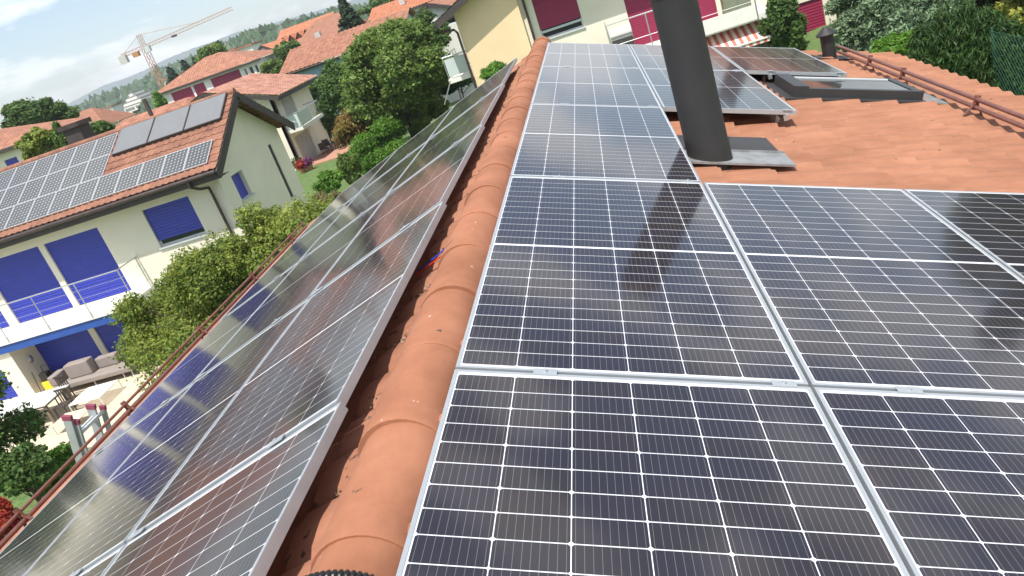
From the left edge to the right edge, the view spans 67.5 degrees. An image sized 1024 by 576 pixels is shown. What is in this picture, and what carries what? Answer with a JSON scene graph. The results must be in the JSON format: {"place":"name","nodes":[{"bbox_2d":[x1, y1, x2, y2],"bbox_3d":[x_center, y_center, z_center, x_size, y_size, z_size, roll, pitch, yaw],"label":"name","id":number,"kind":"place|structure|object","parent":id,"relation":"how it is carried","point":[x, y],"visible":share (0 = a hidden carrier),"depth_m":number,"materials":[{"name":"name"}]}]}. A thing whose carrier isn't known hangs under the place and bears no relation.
{"place":"outdoors","nodes":[
{"label":"outdoors","id":0,"kind":"place"},
{"bbox_2d":[2,360,164,451],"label":"terrace","id":1,"kind":"structure","parent":0,"point":[115,395],"depth_m":25.62,"materials":[{"name":"stone"}]},
{"bbox_2d":[0,384,76,423],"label":"garden table","id":2,"kind":"object","parent":1,"relation":"on","point":[43,399],"visible":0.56,"depth_m":25.65,"materials":[{"name":"white glass"}]},
{"bbox_2d":[47,351,136,387],"bbox_3d":[-14.896,2.911,27.468,3.350,0.950,0.900,-15,22,11],"label":"garden sofa","id":3,"kind":"object","parent":1,"relation":"on","point":[81,371],"visible":0.74,"depth_m":27.37,"materials":[{"name":"fabric"}]},
{"bbox_2d":[68,380,123,410],"bbox_3d":[-13.888,3.641,25.624,1.230,0.395,1.130,-15,22,11],"label":"coffee table","id":4,"kind":"object","parent":1,"relation":"on","point":[101,389],"visible":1,"depth_m":25.48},
{"bbox_2d":[0,0,350,128],"label":"sky","id":5,"kind":"structure","parent":0,"point":[65,50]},
{"bbox_2d":[67,0,368,106],"bbox_3d":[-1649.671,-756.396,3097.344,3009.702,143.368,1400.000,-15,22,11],"label":"mountains","id":6,"kind":"structure","parent":0,"point":[141,74],"depth_m":2951.23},
{"bbox_2d":[0,0,1013,535],"bbox_3d":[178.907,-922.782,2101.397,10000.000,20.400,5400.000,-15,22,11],"label":"ground","id":7,"kind":"structure","parent":0,"point":[308,180],"depth_m":43.71,"materials":[{"name":"green plant"}]},
{"bbox_2d":[0,496,20,540],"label":"flowering shrub","id":8,"kind":"object","parent":7,"relation":"on","point":[7,514],"visible":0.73,"depth_m":14.19,"materials":[{"name":"red plant"}]},
{"bbox_2d":[0,371,49,535],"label":"broadleaf tree","id":9,"kind":"object","parent":7,"relation":"on","point":[31,426],"visible":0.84,"depth_m":17.67,"materials":[{"name":"green plant"}]},
{"bbox_2d":[0,96,55,127],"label":"broadleaf tree","id":10,"kind":"object","parent":7,"relation":"on","point":[21,112],"visible":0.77,"depth_m":78.11,"materials":[{"name":"green plant"}]},
{"bbox_2d":[0,440,57,501],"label":"shrub","id":11,"kind":"object","parent":7,"relation":"on","point":[27,465],"visible":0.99,"depth_m":16.15,"materials":[{"name":"green plant"}]},
{"bbox_2d":[13,126,56,160],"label":"broadleaf tree","id":12,"kind":"object","parent":7,"relation":"on","point":[35,141],"visible":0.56,"depth_m":43.84,"materials":[{"name":"green plant"}]},
{"bbox_2d":[0,115,96,168],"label":"beige house","id":13,"kind":"structure","parent":7,"relation":"on","point":[9,136],"depth_m":56.82,"materials":[{"name":"clear tile"}]},
{"bbox_2d":[27,441,75,497],"bbox_3d":[-11.954,4.936,20.099,1.733,1.443,1.562,-25,22,-13],"label":"shrub","id":14,"kind":"object","parent":7,"relation":"on","point":[64,456],"visible":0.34,"depth_m":20.00,"materials":[{"name":"green plant"}]},
{"bbox_2d":[36,99,80,121],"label":"broadleaf tree","id":15,"kind":"object","parent":7,"relation":"on","point":[60,110],"visible":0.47,"depth_m":79.64,"materials":[{"name":"green plant"}]},
{"bbox_2d":[61,404,110,462],"bbox_3d":[-4.251,3.922,8.933,1.843,5.834,0.484,-15,22,11],"label":"ladder","id":16,"kind":"object","parent":7,"relation":"on","point":[75,430],"visible":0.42,"depth_m":7.67,"materials":[{"name":"metal"}]},
{"bbox_2d":[1,53,196,159],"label":"wood","id":17,"kind":"object","parent":7,"relation":"on","point":[147,83],"visible":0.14,"depth_m":659.59,"materials":[{"name":"plant"}]},
{"bbox_2d":[79,108,136,125],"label":"brown roofed house","id":18,"kind":"structure","parent":7,"relation":"on","point":[112,116],"depth_m":97.07,"materials":[{"name":"tile"}]},
{"bbox_2d":[115,97,194,128],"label":"orange tiled house","id":19,"kind":"structure","parent":7,"relation":"on","point":[149,112],"depth_m":56.90,"materials":[{"name":"tile"}]},
{"bbox_2d":[0,88,313,403],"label":"cream house","id":20,"kind":"structure","parent":7,"relation":"on","point":[67,276],"depth_m":27.17,"materials":[{"name":"paint"}]},
{"bbox_2d":[4,199,34,229],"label":"roof solar panel","id":21,"kind":"object","parent":20,"relation":"on","point":[19,214],"visible":1,"depth_m":26.60,"materials":[{"name":"glass"}]},
{"bbox_2d":[0,247,72,322],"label":"window","id":22,"kind":"structure","parent":20,"relation":"in","point":[26,273],"depth_m":27.85,"materials":[{"name":"blue paint"}]},
{"bbox_2d":[26,192,55,222],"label":"roof solar panel","id":23,"kind":"object","parent":20,"relation":"on","point":[41,206],"visible":1,"depth_m":26.43,"materials":[{"name":"glass"}]},
{"bbox_2d":[47,185,77,215],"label":"roof solar panel","id":24,"kind":"object","parent":20,"relation":"on","point":[62,199],"visible":1,"depth_m":26.26,"materials":[{"name":"glass"}]},
{"bbox_2d":[35,330,101,371],"bbox_3d":[-16.653,2.404,28.890,2.410,1.790,0.018,-15,22,11],"label":"window","id":25,"kind":"structure","parent":20,"relation":"in","point":[56,353],"depth_m":28.85,"materials":[{"name":"blue glass"}]},
{"bbox_2d":[69,177,99,207],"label":"roof solar panel","id":26,"kind":"object","parent":20,"relation":"on","point":[84,192],"visible":1,"depth_m":26.08,"materials":[{"name":"glass"}]},
{"bbox_2d":[45,227,131,304],"bbox_3d":[-15.089,-0.766,27.388,2.244,2.494,0.102,-15,22,11],"label":"window","id":27,"kind":"structure","parent":20,"relation":"in","point":[83,255],"depth_m":27.33,"materials":[{"name":"blue paint"}]},
{"bbox_2d":[81,154,110,182],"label":"roof solar panel","id":28,"kind":"object","parent":20,"relation":"on","point":[95,168],"visible":1,"depth_m":26.81,"materials":[{"name":"glass"}]},
{"bbox_2d":[91,170,121,200],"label":"roof solar panel","id":29,"kind":"object","parent":20,"relation":"on","point":[106,186],"visible":1,"depth_m":25.91,"materials":[{"name":"glass"}]},
{"bbox_2d":[95,321,128,356],"bbox_3d":[-14.450,1.811,28.441,1.700,1.790,0.018,-15,22,11],"label":"window shutter","id":30,"kind":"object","parent":20,"relation":"in","point":[109,333],"depth_m":28.44,"materials":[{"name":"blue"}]},
{"bbox_2d":[114,162,143,193],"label":"roof solar panel","id":31,"kind":"object","parent":20,"relation":"on","point":[128,178],"visible":1,"depth_m":25.74,"materials":[{"name":"glass"}]},
{"bbox_2d":[112,117,154,156],"bbox_3d":[-13.426,-5.371,27.256,1.440,0.775,1.300,-15,22,11],"label":"thermal collector","id":32,"kind":"object","parent":20,"relation":"on","point":[133,137],"visible":1,"depth_m":27.13,"materials":[{"name":"grey glass"}]},
{"bbox_2d":[137,155,165,185],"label":"roof solar panel","id":33,"kind":"object","parent":20,"relation":"on","point":[151,170],"visible":1,"depth_m":25.57,"materials":[{"name":"glass"}]},
{"bbox_2d":[147,105,190,144],"bbox_3d":[-12.037,-5.745,26.973,1.440,0.775,1.300,-15,22,11],"label":"thermal collector","id":34,"kind":"object","parent":20,"relation":"on","point":[168,125],"visible":1,"depth_m":26.85,"materials":[{"name":"grey glass"}]},
{"bbox_2d":[160,147,188,178],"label":"roof solar panel","id":35,"kind":"object","parent":20,"relation":"on","point":[174,162],"visible":1,"depth_m":25.39,"materials":[{"name":"glass"}]},
{"bbox_2d":[143,196,208,249],"bbox_3d":[-11.586,-2.251,26.366,1.940,1.457,0.220,-15,22,11],"label":"window","id":36,"kind":"structure","parent":20,"relation":"in","point":[176,220],"depth_m":26.38,"materials":[{"name":"blue glass"}]},
{"bbox_2d":[183,140,212,170],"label":"roof solar panel","id":37,"kind":"object","parent":20,"relation":"on","point":[197,155],"visible":1,"depth_m":25.22,"materials":[{"name":"glass"}]},
{"bbox_2d":[184,92,227,132],"bbox_3d":[-10.649,-6.118,26.691,1.440,0.775,1.300,-15,22,11],"label":"thermal collector","id":38,"kind":"object","parent":20,"relation":"on","point":[205,112],"visible":1,"depth_m":26.57,"materials":[{"name":"grey glass"}]},
{"bbox_2d":[118,7,231,91],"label":"tower crane","id":39,"kind":"object","parent":7,"relation":"on","point":[123,59],"visible":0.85,"depth_m":301.59,"materials":[{"name":"yellow paint"}]},
{"bbox_2d":[151,50,276,103],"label":"hip roofed house","id":40,"kind":"structure","parent":7,"relation":"on","point":[210,65],"depth_m":98.82,"materials":[{"name":"orange tile"}]},
{"bbox_2d":[104,192,341,395],"bbox_3d":[-7.593,0.840,20.381,9.701,5.701,4.696,-15,22,11],"label":"maple tree","id":41,"kind":"object","parent":7,"relation":"on","point":[207,282],"visible":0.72,"depth_m":19.41,"materials":[{"name":"green plant"}]},
{"bbox_2d":[129,2,369,116],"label":"wood","id":42,"kind":"object","parent":7,"relation":"on","point":[268,33],"visible":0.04,"depth_m":390.39,"materials":[{"name":"plant"}]},
{"bbox_2d":[190,73,330,170],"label":"gabled house","id":43,"kind":"structure","parent":7,"relation":"on","point":[288,97],"depth_m":55.18,"materials":[{"name":"ceramic"}]},
{"bbox_2d":[252,11,333,64],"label":"dormer house","id":44,"kind":"structure","parent":7,"relation":"on","point":[296,32],"depth_m":119.96,"materials":[{"name":"orange tile"}]},
{"bbox_2d":[311,169,343,193],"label":"shrub","id":45,"kind":"object","parent":7,"relation":"on","point":[328,181],"visible":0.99,"depth_m":41.25,"materials":[{"name":"green plant"}]},
{"bbox_2d":[313,56,345,116],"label":"broadleaf tree","id":46,"kind":"object","parent":7,"relation":"on","point":[329,85],"visible":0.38,"depth_m":50.25,"materials":[{"name":"green plant"}]},
{"bbox_2d":[298,12,367,61],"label":"brown roofed house","id":47,"kind":"structure","parent":7,"relation":"on","point":[323,27],"depth_m":114.64,"materials":[{"name":"tile"}]},
{"bbox_2d":[279,7,415,113],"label":"pale blue house","id":48,"kind":"structure","parent":7,"relation":"on","point":[307,58],"depth_m":78.47,"materials":[{"name":"clear tile"}]},
{"bbox_2d":[336,152,362,184],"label":"shrub","id":49,"kind":"object","parent":7,"relation":"on","point":[350,166],"visible":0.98,"depth_m":41.98,"materials":[{"name":"green plant"}]},
{"bbox_2d":[330,107,370,148],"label":"shrub","id":50,"kind":"object","parent":7,"relation":"on","point":[345,131],"visible":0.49,"depth_m":44.82,"materials":[{"name":"orange plant"}]},
{"bbox_2d":[337,0,370,32],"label":"spruce tree","id":51,"kind":"object","parent":7,"relation":"on","point":[349,19],"visible":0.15,"depth_m":83.10,"materials":[{"name":"green plant"}]},
{"bbox_2d":[345,115,408,174],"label":"clipped shrub","id":52,"kind":"object","parent":7,"relation":"on","point":[380,142],"visible":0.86,"depth_m":43.37,"materials":[{"name":"green plant"}]},
{"bbox_2d":[338,14,458,137],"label":"broadleaf tree","id":53,"kind":"object","parent":7,"relation":"on","point":[393,68],"visible":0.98,"depth_m":43.51,"materials":[{"name":"green plant"}]},
{"bbox_2d":[368,0,441,20],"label":"orange roofed house","id":54,"kind":"structure","parent":7,"relation":"on","point":[388,8],"depth_m":97.11,"materials":[{"name":"tile"}]},
{"bbox_2d":[404,8,451,97],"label":"broadleaf tree","id":55,"kind":"object","parent":7,"relation":"on","point":[444,38],"visible":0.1,"depth_m":55.45,"materials":[{"name":"green plant"}]},
{"bbox_2d":[412,0,477,102],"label":"white gabled house","id":56,"kind":"structure","parent":7,"relation":"on","point":[436,8],"depth_m":58.29,"materials":[{"name":"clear paint"}]},
{"bbox_2d":[0,0,1023,575],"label":"tiled house","id":57,"kind":"structure","parent":7,"relation":"on","point":[858,126],"depth_m":4.71,"materials":[{"name":"tile"}]},
{"bbox_2d":[0,222,307,548],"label":"snow guard","id":58,"kind":"object","parent":57,"relation":"on","point":[23,517],"visible":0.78,"depth_m":6.72,"materials":[{"name":"metal"}]},
{"bbox_2d":[128,134,434,539],"bbox_3d":[-1.065,-0.352,5.612,0.098,0.187,10.554,-15,22,11],"label":"mounting rail","id":59,"kind":"object","parent":57,"relation":"attached to","point":[136,532],"visible":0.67,"depth_m":2.70,"materials":[{"name":"metal"}]},
{"bbox_2d":[102,402,347,575],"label":"solar panel","id":60,"kind":"object","parent":59,"relation":"on","point":[238,522],"visible":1,"depth_m":2.22,"materials":[{"name":"black glass"}]},
{"bbox_2d":[125,201,446,541],"bbox_3d":[-0.873,0.217,3.533,1.038,0.037,2.094,-33,17,18],"label":"solar panel","id":61,"kind":"object","parent":59,"relation":"on","point":[312,365],"visible":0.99,"depth_m":3.13,"materials":[{"name":"black glass"}]},
{"bbox_2d":[310,124,484,297],"bbox_3d":[-0.725,-0.630,5.458,1.038,0.037,2.094,-33,17,18],"label":"solar panel","id":62,"kind":"object","parent":59,"relation":"on","point":[422,192],"visible":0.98,"depth_m":5.18,"materials":[{"name":"black glass"}]},
{"bbox_2d":[386,83,504,195],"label":"solar panel","id":63,"kind":"object","parent":59,"relation":"on","point":[463,125],"visible":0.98,"depth_m":7.17,"materials":[{"name":"white glass"}]},
{"bbox_2d":[266,97,482,448],"bbox_3d":[-0.512,-0.718,5.403,0.098,0.187,10.554,-15,22,11],"label":"mounting rail","id":64,"kind":"object","parent":57,"relation":"attached to","point":[274,441],"visible":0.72,"depth_m":2.49,"materials":[{"name":"metal"}]},
{"bbox_2d":[428,58,516,139],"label":"solar panel","id":65,"kind":"object","parent":64,"relation":"on","point":[483,90],"visible":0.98,"depth_m":9.13,"materials":[{"name":"white glass"}]},
{"bbox_2d":[533,65,570,374],"bbox_3d":[0.346,-0.976,5.184,0.097,0.162,10.554,-15,22,11],"label":"mounting rail","id":66,"kind":"object","parent":57,"relation":"attached to","point":[542,371],"visible":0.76,"depth_m":2.28,"materials":[{"name":"metal"}]},
{"bbox_2d":[542,43,640,67],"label":"solar panel","id":67,"kind":"object","parent":66,"relation":"attached to","point":[591,55],"visible":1,"depth_m":8.83,"materials":[{"name":"blue glass"}]},
{"bbox_2d":[531,66,660,106],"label":"solar panel","id":68,"kind":"object","parent":66,"relation":"attached to","point":[602,86],"visible":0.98,"depth_m":6.88,"materials":[{"name":"blue glass"}]},
{"bbox_2d":[510,104,700,181],"bbox_3d":[0.587,-1.010,5.148,1.038,0.035,2.094,2,24,4],"label":"solar panel","id":69,"kind":"object","parent":66,"relation":"on","point":[609,142],"visible":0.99,"depth_m":4.88,"materials":[{"name":"blue glass"}]},
{"bbox_2d":[456,176,808,386],"bbox_3d":[0.427,-0.152,3.229,1.038,0.035,2.094,2,24,4],"label":"solar panel","id":70,"kind":"object","parent":66,"relation":"on","point":[646,279],"visible":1,"depth_m":2.81,"materials":[{"name":"black glass"}]},
{"bbox_2d":[396,369,909,575],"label":"solar panel","id":71,"kind":"object","parent":66,"relation":"on","point":[529,474],"visible":1,"depth_m":1.81,"materials":[{"name":"glass"}]},
{"bbox_2d":[734,69,791,121],"bbox_3d":[2.326,-2.189,7.951,0.097,0.162,4.229,-15,22,11],"label":"mounting rail","id":72,"kind":"object","parent":57,"relation":"attached to","point":[784,117],"visible":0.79,"depth_m":6.06,"materials":[{"name":"metal"}]},
{"bbox_2d":[629,44,742,70],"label":"solar panel","id":73,"kind":"object","parent":72,"relation":"on","point":[649,56],"visible":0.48,"depth_m":8.70,"materials":[{"name":"blue glass"}]},
{"bbox_2d":[761,70,773,81],"bbox_3d":[2.759,-2.603,8.888,0.097,0.162,2.120,-15,22,11],"label":"mounting rail","id":74,"kind":"object","parent":57,"relation":"attached to","point":[765,76],"visible":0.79,"depth_m":7.98,"materials":[{"name":"metal"}]},
{"bbox_2d":[712,46,846,75],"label":"solar panel","id":75,"kind":"object","parent":74,"relation":"on","point":[763,60],"visible":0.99,"depth_m":8.57,"materials":[{"name":"black glass"}]},
{"bbox_2d":[895,386,923,393],"bbox_3d":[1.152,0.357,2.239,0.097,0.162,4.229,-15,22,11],"label":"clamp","id":76,"kind":"object","parent":57,"relation":"attached to","point":[906,389],"visible":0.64,"depth_m":2.20,"materials":[{"name":"metal"}]},
{"bbox_2d":[703,182,1023,397],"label":"solar panel","id":77,"kind":"object","parent":76,"relation":"attached to","point":[885,289],"visible":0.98,"depth_m":2.87,"materials":[{"name":"black glass"}]},
{"bbox_2d":[813,387,1023,575],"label":"solar panel","id":78,"kind":"object","parent":76,"relation":"on","point":[940,476],"visible":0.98,"depth_m":1.88,"materials":[{"name":"black glass"}]},
{"bbox_2d":[836,44,1023,129],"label":"snow guard","id":79,"kind":"object","parent":57,"relation":"on","point":[977,99],"visible":0.9,"depth_m":7.14,"materials":[{"name":"metal"}]},
{"bbox_3d":[2.892,0.431,2.127,0.097,0.162,4.229,-15,22,11],"label":"rail","id":80,"kind":"object","parent":57,"relation":"attached to","visible":0},
{"bbox_2d":[904,189,1023,279],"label":"solar panel","id":81,"kind":"object","parent":80,"relation":"on","point":[991,224],"visible":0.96,"depth_m":3.66,"materials":[{"name":"black glass"}]},
{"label":"rail","id":82,"kind":"object","parent":57,"relation":"attached to","visible":0},
{"bbox_2d":[77,544,125,575],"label":"solar panel","id":83,"kind":"object","parent":82,"relation":"on","point":[100,567],"visible":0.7,"depth_m":2.70,"materials":[{"name":"black glass"}]},
{"bbox_2d":[24,298,309,575],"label":"solar panel","id":84,"kind":"object","parent":82,"relation":"on","point":[106,520],"visible":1,"depth_m":3.60,"materials":[{"name":"black glass"}]},
{"bbox_2d":[194,197,385,381],"bbox_3d":[-1.560,-0.079,5.774,1.038,0.035,2.094,-33,17,18],"label":"solar panel","id":85,"kind":"object","parent":82,"relation":"on","point":[299,284],"visible":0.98,"depth_m":5.52,"materials":[{"name":"black glass"}]},
{"bbox_2d":[299,141,427,261],"bbox_3d":[-1.413,-0.927,7.699,1.038,0.035,2.094,-33,17,18],"label":"solar panel","id":86,"kind":"object","parent":82,"relation":"on","point":[371,195],"visible":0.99,"depth_m":7.50,"materials":[{"name":"black glass"}]},
{"bbox_2d":[358,105,454,193],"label":"solar panel","id":87,"kind":"object","parent":82,"relation":"on","point":[411,145],"visible":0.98,"depth_m":9.45,"materials":[{"name":"black glass"}]},
{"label":"rail","id":88,"kind":"object","parent":57,"relation":"attached to","visible":0},
{"bbox_2d":[0,383,192,575],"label":"solar panel","id":89,"kind":"object","parent":88,"relation":"on","point":[26,547],"visible":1,"depth_m":4.36,"materials":[{"name":"black glass"}]},
{"bbox_2d":[92,262,298,455],"bbox_3d":[-2.395,0.472,6.090,1.038,0.037,2.094,-33,17,18],"label":"solar panel","id":90,"kind":"object","parent":88,"relation":"on","point":[192,365],"visible":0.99,"depth_m":5.85,"materials":[{"name":"black glass"}]},
{"bbox_2d":[220,194,357,320],"bbox_3d":[-2.248,-0.376,8.015,1.038,0.035,2.094,-33,17,18],"label":"solar panel","id":91,"kind":"object","parent":88,"relation":"on","point":[293,254],"visible":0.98,"depth_m":7.82,"materials":[{"name":"black glass"}]},
{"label":"rail","id":92,"kind":"object","parent":57,"relation":"attached to","visible":0},
{"bbox_2d":[294,152,394,242],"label":"solar panel","id":93,"kind":"object","parent":92,"relation":"attached to","point":[345,196],"visible":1,"depth_m":9.78,"materials":[{"name":"black glass"}]},
{"bbox_2d":[434,0,857,104],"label":"yellow wing house","id":94,"kind":"structure","parent":7,"relation":"on","point":[506,32],"depth_m":33.97,"materials":[{"name":"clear paint"}]},
{"bbox_2d":[532,0,585,38],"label":"window","id":95,"kind":"structure","parent":94,"relation":"in","point":[550,14],"depth_m":34.03,"materials":[{"name":"red plastic"}]},
{"bbox_2d":[624,0,659,44],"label":"window","id":96,"kind":"structure","parent":94,"relation":"in","point":[638,24],"depth_m":33.87,"materials":[{"name":"red plastic"}]},
{"bbox_2d":[706,20,770,46],"bbox_3d":[9.200,-10.630,32.949,3.300,0.820,1.750,-15,22,11],"label":"awning","id":97,"kind":"object","parent":94,"relation":"attached to","point":[746,35],"visible":0.34,"depth_m":32.73,"materials":[{"name":"multicoloured fabric"}]},
{"bbox_2d":[798,0,824,31],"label":"window shutter","id":98,"kind":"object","parent":94,"relation":"in","point":[813,9],"depth_m":33.20,"materials":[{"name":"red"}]},
{"bbox_2d":[756,0,807,50],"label":"climbing shrub","id":99,"kind":"object","parent":7,"relation":"on","point":[785,23],"visible":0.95,"depth_m":31.01,"materials":[{"name":"green plant"}]},
{"bbox_2d":[870,30,915,55],"bbox_3d":[8.605,-3.625,16.871,1.072,3.940,1.180,-22,22,-5],"label":"shrub","id":100,"kind":"object","parent":7,"relation":"on","point":[895,43],"visible":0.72,"depth_m":15.99,"materials":[{"name":"green plant"}]},
{"bbox_2d":[822,0,974,55],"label":"juniper","id":101,"kind":"object","parent":7,"relation":"on","point":[863,25],"visible":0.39,"depth_m":22.96,"materials":[{"name":"green plant"}]},
{"bbox_2d":[903,21,932,63],"bbox_3d":[8.555,-3.315,15.580,1.452,4.322,1.445,-15,22,11],"label":"thuja","id":102,"kind":"object","parent":7,"relation":"on","point":[918,43],"visible":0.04,"depth_m":14.87,"materials":[{"name":"green plant"}]},
{"bbox_2d":[923,2,956,72],"bbox_3d":[8.645,-3.309,15.002,1.447,4.509,1.412,-15,22,11],"label":"thuja","id":103,"kind":"object","parent":7,"relation":"on","point":[938,33],"visible":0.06,"depth_m":14.35,"materials":[{"name":"green plant"}]},
{"bbox_2d":[942,0,984,77],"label":"thuja","id":104,"kind":"object","parent":7,"relation":"on","point":[960,32],"visible":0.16,"depth_m":13.84,"materials":[{"name":"green plant"}]},
{"bbox_2d":[960,0,1011,84],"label":"thuja","id":105,"kind":"object","parent":7,"relation":"on","point":[979,58],"visible":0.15,"depth_m":13.40,"materials":[{"name":"green plant"}]},
{"bbox_2d":[987,13,1023,93],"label":"thuja","id":106,"kind":"object","parent":7,"relation":"on","point":[1009,26],"visible":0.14,"depth_m":12.95,"materials":[{"name":"green plant"}]},
{"bbox_2d":[990,27,1023,94],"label":"wire fence","id":107,"kind":"object","parent":7,"relation":"on","point":[993,45],"visible":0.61,"depth_m":12.73,"materials":[{"name":"metal"}]},
{"bbox_2d":[994,0,1023,27],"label":"broadleaf tree","id":108,"kind":"object","parent":7,"relation":"on","point":[1010,7],"visible":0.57,"depth_m":18.84,"materials":[{"name":"yellow plant"}]},
{"bbox_3d":[1.632,-2.219,7.996,0.097,0.162,4.229,-15,22,11],"label":"rail","id":109,"kind":"object","parent":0,"visible":0},
{"bbox_2d":[642,68,796,114],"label":"solar panel","id":110,"kind":"object","parent":109,"relation":"attached to","point":[743,92],"visible":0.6,"depth_m":6.64,"materials":[{"name":"black glass"}]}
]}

